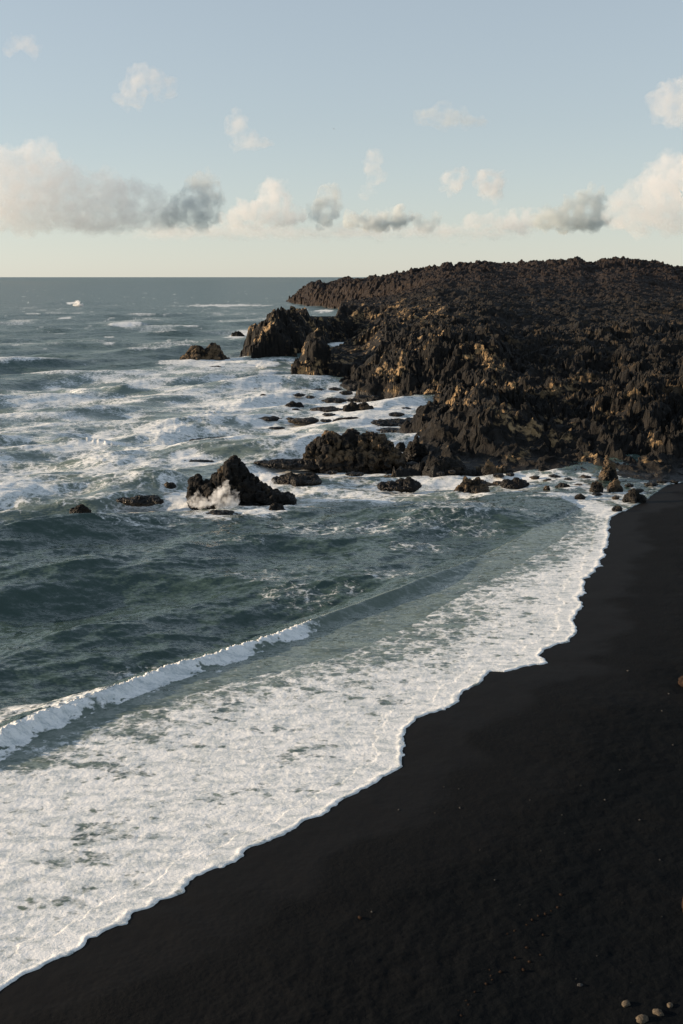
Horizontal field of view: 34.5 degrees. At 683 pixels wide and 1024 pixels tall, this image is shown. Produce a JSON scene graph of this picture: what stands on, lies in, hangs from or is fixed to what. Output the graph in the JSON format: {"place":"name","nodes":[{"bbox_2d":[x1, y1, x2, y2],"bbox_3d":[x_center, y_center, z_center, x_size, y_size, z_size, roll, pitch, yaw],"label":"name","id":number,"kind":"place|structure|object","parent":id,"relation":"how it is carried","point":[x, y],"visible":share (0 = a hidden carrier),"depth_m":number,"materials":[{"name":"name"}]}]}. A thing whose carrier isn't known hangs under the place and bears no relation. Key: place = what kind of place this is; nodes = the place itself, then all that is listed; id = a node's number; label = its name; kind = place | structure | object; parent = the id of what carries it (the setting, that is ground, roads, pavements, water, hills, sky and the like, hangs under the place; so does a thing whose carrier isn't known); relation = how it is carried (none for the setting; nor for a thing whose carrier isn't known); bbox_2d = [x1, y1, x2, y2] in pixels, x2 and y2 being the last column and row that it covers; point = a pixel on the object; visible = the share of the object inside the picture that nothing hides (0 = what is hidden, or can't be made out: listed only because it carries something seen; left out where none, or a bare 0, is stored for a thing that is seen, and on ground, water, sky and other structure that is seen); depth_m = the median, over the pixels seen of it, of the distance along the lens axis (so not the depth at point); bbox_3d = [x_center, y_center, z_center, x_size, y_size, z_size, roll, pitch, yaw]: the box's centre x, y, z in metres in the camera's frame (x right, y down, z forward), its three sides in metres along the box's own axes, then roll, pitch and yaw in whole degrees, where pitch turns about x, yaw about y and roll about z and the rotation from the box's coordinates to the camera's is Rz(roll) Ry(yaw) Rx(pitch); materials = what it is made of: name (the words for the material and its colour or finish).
{"place":"outdoors","nodes":[
{"label":"outdoors","id":0,"kind":"place"},
{"bbox_2d":[0,277,682,990],"bbox_3d":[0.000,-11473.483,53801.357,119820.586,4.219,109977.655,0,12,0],"label":"sea","id":1,"kind":"structure","parent":0,"point":[186,693],"depth_m":71.28,"materials":[{"name":"liquid"}]},
{"bbox_2d":[69,504,91,513],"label":"sea rock","id":2,"kind":"object","parent":1,"relation":"in","point":[81,508],"visible":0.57,"depth_m":94.14,"materials":[{"name":"black stone"}]},
{"bbox_2d":[116,495,163,506],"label":"rock ledge","id":3,"kind":"object","parent":1,"relation":"in","point":[143,501],"visible":1,"depth_m":99.57,"materials":[{"name":"black stone"}]},
{"bbox_2d":[164,482,175,488],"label":"sea rock","id":4,"kind":"object","parent":1,"relation":"in","point":[171,485],"visible":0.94,"depth_m":106.04,"materials":[{"name":"black stone"}]},
{"bbox_2d":[184,459,213,461],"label":"rock ledge","id":5,"kind":"object","parent":1,"relation":"in","point":[196,460],"visible":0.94,"depth_m":121.32,"materials":[{"name":"black stone"}]},
{"bbox_2d":[179,342,230,359],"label":"sea stack","id":6,"kind":"object","parent":1,"relation":"in","point":[212,351],"visible":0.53,"depth_m":265.23,"materials":[{"name":"brown stone"}]},
{"bbox_2d":[189,436,223,440],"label":"rock ledge","id":7,"kind":"object","parent":1,"relation":"in","point":[204,438],"visible":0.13,"depth_m":136.60,"materials":[{"name":"grey stone"}]},
{"bbox_2d":[203,509,237,514],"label":"rock ledge","id":8,"kind":"object","parent":1,"relation":"in","point":[221,512],"visible":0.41,"depth_m":93.77,"materials":[{"name":"black stone"}]},
{"bbox_2d":[231,331,244,335],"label":"sea rock","id":9,"kind":"object","parent":1,"relation":"in","point":[237,333],"visible":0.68,"depth_m":381.60,"materials":[{"name":"black stone"}]},
{"bbox_2d":[186,455,296,509],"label":"sea stack","id":10,"kind":"object","parent":1,"relation":"in","point":[232,481],"visible":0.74,"depth_m":98.96,"materials":[{"name":"black stone"}]},
{"bbox_2d":[258,416,281,420],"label":"sea rock","id":11,"kind":"object","parent":1,"relation":"in","point":[270,418],"visible":1,"depth_m":156.62,"materials":[{"name":"black stone"}]},
{"bbox_2d":[269,426,284,429],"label":"sea rock","id":12,"kind":"object","parent":1,"relation":"in","point":[277,428],"visible":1,"depth_m":147.21,"materials":[{"name":"black stone"}]},
{"bbox_2d":[269,502,285,510],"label":"sea rock","id":13,"kind":"object","parent":1,"relation":"in","point":[275,506],"visible":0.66,"depth_m":95.35,"materials":[{"name":"black stone"}]},
{"bbox_2d":[284,401,303,407],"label":"sea rock","id":14,"kind":"object","parent":1,"relation":"in","point":[295,404],"visible":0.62,"depth_m":170.61,"materials":[{"name":"black stone"}]},
{"bbox_2d":[271,472,321,486],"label":"rock ledge","id":15,"kind":"object","parent":1,"relation":"in","point":[292,479],"visible":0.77,"depth_m":108.95,"materials":[{"name":"black stone"}]},
{"bbox_2d":[254,458,343,469],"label":"rock ledge","id":16,"kind":"object","parent":1,"relation":"in","point":[292,464],"visible":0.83,"depth_m":118.91,"materials":[{"name":"black stone"}]},
{"bbox_2d":[292,393,305,396],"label":"reef rock","id":17,"kind":"object","parent":1,"relation":"in","point":[299,394],"visible":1,"depth_m":188.60,"materials":[{"name":"black stone"}]},
{"bbox_2d":[288,417,318,424],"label":"sea rock","id":18,"kind":"object","parent":1,"relation":"in","point":[306,421],"visible":1,"depth_m":154.76,"materials":[{"name":"black stone"}]},
{"bbox_2d":[302,480,320,484],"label":"sea rock","id":19,"kind":"object","parent":1,"relation":"in","point":[306,482],"visible":1,"depth_m":108.12,"materials":[{"name":"black stone"}]},
{"bbox_2d":[320,419,331,422],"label":"reef rock","id":20,"kind":"object","parent":1,"relation":"in","point":[325,420],"visible":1,"depth_m":154.80,"materials":[{"name":"black stone"}]},
{"bbox_2d":[310,406,342,411],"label":"rock ledge","id":21,"kind":"object","parent":1,"relation":"in","point":[329,409],"visible":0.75,"depth_m":167.40,"materials":[{"name":"black stone"}]},
{"bbox_2d":[322,413,335,416],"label":"reef rock","id":22,"kind":"object","parent":1,"relation":"in","point":[328,414],"visible":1,"depth_m":161.55,"materials":[{"name":"black stone"}]},
{"bbox_2d":[325,470,337,474],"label":"sea rock","id":23,"kind":"object","parent":1,"relation":"in","point":[330,472],"visible":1,"depth_m":113.73,"materials":[{"name":"black stone"}]},
{"bbox_2d":[321,397,346,402],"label":"rock ledge","id":24,"kind":"object","parent":1,"relation":"in","point":[334,400],"visible":0.87,"depth_m":180.56,"materials":[{"name":"black stone"}]},
{"bbox_2d":[329,387,341,390],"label":"reef rock","id":25,"kind":"object","parent":1,"relation":"in","point":[334,389],"visible":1,"depth_m":198.51,"materials":[{"name":"black stone"}]},
{"bbox_2d":[332,417,357,421],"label":"rock ledge","id":26,"kind":"object","parent":1,"relation":"in","point":[343,418],"visible":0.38,"depth_m":154.44,"materials":[{"name":"black stone"}]},
{"bbox_2d":[339,390,352,394],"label":"reef rock","id":27,"kind":"object","parent":1,"relation":"in","point":[347,392],"visible":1,"depth_m":191.67,"materials":[{"name":"black stone"}]},
{"bbox_2d":[347,398,357,401],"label":"reef rock","id":28,"kind":"object","parent":1,"relation":"in","point":[352,400],"visible":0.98,"depth_m":180.87,"materials":[{"name":"black stone"}]},
{"bbox_2d":[303,428,405,473],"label":"sea stack","id":29,"kind":"object","parent":1,"relation":"in","point":[366,452],"visible":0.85,"depth_m":119.19,"materials":[{"name":"black stone"}]},
{"bbox_2d":[345,471,363,476],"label":"sea rock","id":30,"kind":"object","parent":1,"relation":"in","point":[354,474],"visible":1,"depth_m":112.71,"materials":[{"name":"black stone"}]},
{"bbox_2d":[338,402,373,411],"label":"rock ledge","id":31,"kind":"object","parent":1,"relation":"in","point":[351,406],"visible":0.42,"depth_m":165.58,"materials":[{"name":"black stone"}]},
{"bbox_2d":[354,395,368,398],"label":"reef rock","id":32,"kind":"object","parent":1,"relation":"in","point":[361,396],"visible":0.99,"depth_m":185.47,"materials":[{"name":"black stone"}]},
{"bbox_2d":[376,427,399,432],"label":"rock ledge","id":33,"kind":"object","parent":1,"relation":"in","point":[393,430],"visible":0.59,"depth_m":145.69,"materials":[{"name":"black stone"}]},
{"bbox_2d":[371,418,410,426],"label":"rock ledge","id":34,"kind":"object","parent":1,"relation":"in","point":[390,422],"visible":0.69,"depth_m":151.92,"materials":[{"name":"black stone"}]},
{"bbox_2d":[389,412,404,416],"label":"reef rock","id":35,"kind":"object","parent":1,"relation":"in","point":[397,414],"visible":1,"depth_m":161.63,"materials":[{"name":"black stone"}]},
{"bbox_2d":[377,477,421,492],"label":"sea rock","id":36,"kind":"object","parent":1,"relation":"in","point":[407,485],"visible":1,"depth_m":106.75,"materials":[{"name":"black stone"}]},
{"bbox_2d":[395,442,405,451],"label":"sea rock","id":37,"kind":"object","parent":1,"relation":"in","point":[401,446],"visible":0.56,"depth_m":129.29,"materials":[{"name":"black stone"}]},
{"bbox_2d":[406,461,418,465],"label":"reef rock","id":38,"kind":"object","parent":1,"relation":"in","point":[411,463],"visible":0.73,"depth_m":118.90,"materials":[{"name":"black stone"}]},
{"bbox_2d":[403,434,427,462],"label":"sea rock","id":39,"kind":"object","parent":1,"relation":"in","point":[415,451],"visible":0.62,"depth_m":124.19,"materials":[{"name":"black stone"}]},
{"bbox_2d":[424,456,465,475],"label":"sea rock","id":40,"kind":"object","parent":1,"relation":"in","point":[457,467],"visible":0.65,"depth_m":115.56,"materials":[{"name":"black stone"}]},
{"bbox_2d":[454,476,489,493],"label":"sea rock","id":41,"kind":"object","parent":1,"relation":"in","point":[476,485],"visible":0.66,"depth_m":103.13,"materials":[{"name":"brown stone"}]},
{"bbox_2d":[529,475,539,479],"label":"rubble rock","id":42,"kind":"object","parent":1,"relation":"on","point":[533,477],"visible":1,"depth_m":110.92,"materials":[{"name":"grey stone"}]},
{"bbox_2d":[0,482,682,1023],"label":"beach","id":43,"kind":"structure","parent":0,"point":[580,730],"depth_m":36.46,"materials":[{"name":"black sand"}]},
{"bbox_2d":[481,459,495,475],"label":"boulder","id":44,"kind":"object","parent":43,"relation":"on","point":[489,468],"visible":0.78,"depth_m":114.77,"materials":[{"name":"brown stone"}]},
{"bbox_2d":[493,473,504,477],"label":"rubble rock","id":45,"kind":"object","parent":43,"relation":"on","point":[498,475],"visible":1,"depth_m":112.06,"materials":[{"name":"black stone"}]},
{"bbox_2d":[498,477,529,488],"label":"boulder","id":46,"kind":"object","parent":43,"relation":"on","point":[516,483],"visible":0.85,"depth_m":106.82,"materials":[{"name":"black stone"}]},
{"bbox_2d":[538,466,547,470],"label":"boulder","id":47,"kind":"object","parent":43,"relation":"on","point":[542,468],"visible":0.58,"depth_m":114.17,"materials":[{"name":"black stone"}]},
{"bbox_2d":[548,474,560,477],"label":"rubble rock","id":48,"kind":"object","parent":43,"relation":"on","point":[554,476],"visible":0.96,"depth_m":111.40,"materials":[{"name":"grey stone"}]},
{"bbox_2d":[555,482,570,487],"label":"boulder","id":49,"kind":"object","parent":43,"relation":"on","point":[561,485],"visible":0.62,"depth_m":105.70,"materials":[{"name":"black stone"}]},
{"bbox_2d":[575,493,585,499],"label":"boulder","id":50,"kind":"object","parent":43,"relation":"on","point":[580,496],"visible":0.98,"depth_m":100.89,"materials":[{"name":"brown stone"}]},
{"bbox_2d":[578,474,590,477],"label":"rubble rock","id":51,"kind":"object","parent":43,"relation":"on","point":[584,476],"visible":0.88,"depth_m":110.90,"materials":[{"name":"grey stone"}]},
{"bbox_2d":[589,481,603,492],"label":"boulder","id":52,"kind":"object","parent":43,"relation":"on","point":[596,486],"visible":0.6,"depth_m":103.63,"materials":[{"name":"brown stone"}]},
{"bbox_2d":[592,492,602,495],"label":"rubble rock","id":53,"kind":"object","parent":43,"relation":"on","point":[597,494],"visible":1,"depth_m":102.28,"materials":[{"name":"black stone"}]},
{"bbox_2d":[598,455,617,480],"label":"boulder","id":54,"kind":"object","parent":43,"relation":"on","point":[608,472],"visible":0.81,"depth_m":109.54,"materials":[{"name":"brown stone"}]},
{"bbox_2d":[607,479,622,491],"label":"boulder","id":55,"kind":"object","parent":43,"relation":"on","point":[614,485],"visible":0.69,"depth_m":104.12,"materials":[{"name":"brown stone"}]},
{"bbox_2d":[612,506,622,511],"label":"boulder","id":56,"kind":"object","parent":43,"relation":"on","point":[617,508],"visible":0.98,"depth_m":95.77,"materials":[{"name":"brown stone"}]},
{"bbox_2d":[622,1000,630,1007],"bbox_3d":[7.672,13.274,29.654,0.288,0.178,0.225,-11,16,-41],"label":"stone","id":57,"kind":"object","parent":43,"relation":"on","point":[625,1003],"visible":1,"depth_m":29.59,"materials":[{"name":"beige stone"}]},
{"bbox_2d":[622,488,646,502],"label":"boulder","id":58,"kind":"object","parent":43,"relation":"on","point":[632,495],"visible":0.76,"depth_m":99.47,"materials":[{"name":"brown stone"}]},
{"bbox_2d":[636,1014,648,1023],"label":"stone","id":59,"kind":"object","parent":43,"relation":"on","point":[641,1019],"visible":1,"depth_m":28.87,"materials":[{"name":"beige stone"}]},
{"bbox_2d":[644,482,658,486],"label":"rubble rock","id":60,"kind":"object","parent":43,"relation":"on","point":[651,484],"visible":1,"depth_m":107.23,"materials":[{"name":"brown stone"}]},
{"bbox_2d":[652,1008,663,1015],"bbox_3d":[8.410,13.308,29.205,0.252,0.202,0.328,-11,17,-43],"label":"stone","id":61,"kind":"object","parent":43,"relation":"on","point":[658,1012],"visible":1,"depth_m":29.15,"materials":[{"name":"beige stone"}]},
{"bbox_2d":[656,479,666,483],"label":"rubble rock","id":62,"kind":"object","parent":43,"relation":"on","point":[662,481],"visible":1,"depth_m":108.81,"materials":[{"name":"black stone"}]},
{"bbox_2d":[667,1002,672,1007],"bbox_3d":[8.816,13.243,29.522,0.168,0.133,0.215,7,14,28],"label":"stone","id":63,"kind":"object","parent":43,"relation":"on","point":[669,1004],"visible":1,"depth_m":29.47,"materials":[{"name":"beige stone"}]},
{"bbox_2d":[678,676,682,686],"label":"boulder","id":64,"kind":"object","parent":43,"relation":"on","point":[680,681],"visible":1,"depth_m":53.80,"materials":[{"name":"orange stone"}]},
{"bbox_2d":[0,0,682,276],"label":"sky","id":65,"kind":"structure","parent":0,"point":[139,138],"materials":[{"name":"blue"}]},
{"bbox_2d":[240,256,682,485],"bbox_3d":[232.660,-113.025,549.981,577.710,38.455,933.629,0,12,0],"label":"headland","id":66,"kind":"structure","parent":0,"point":[522,365],"depth_m":204.51,"materials":[{"name":"brown stone"}]}
]}

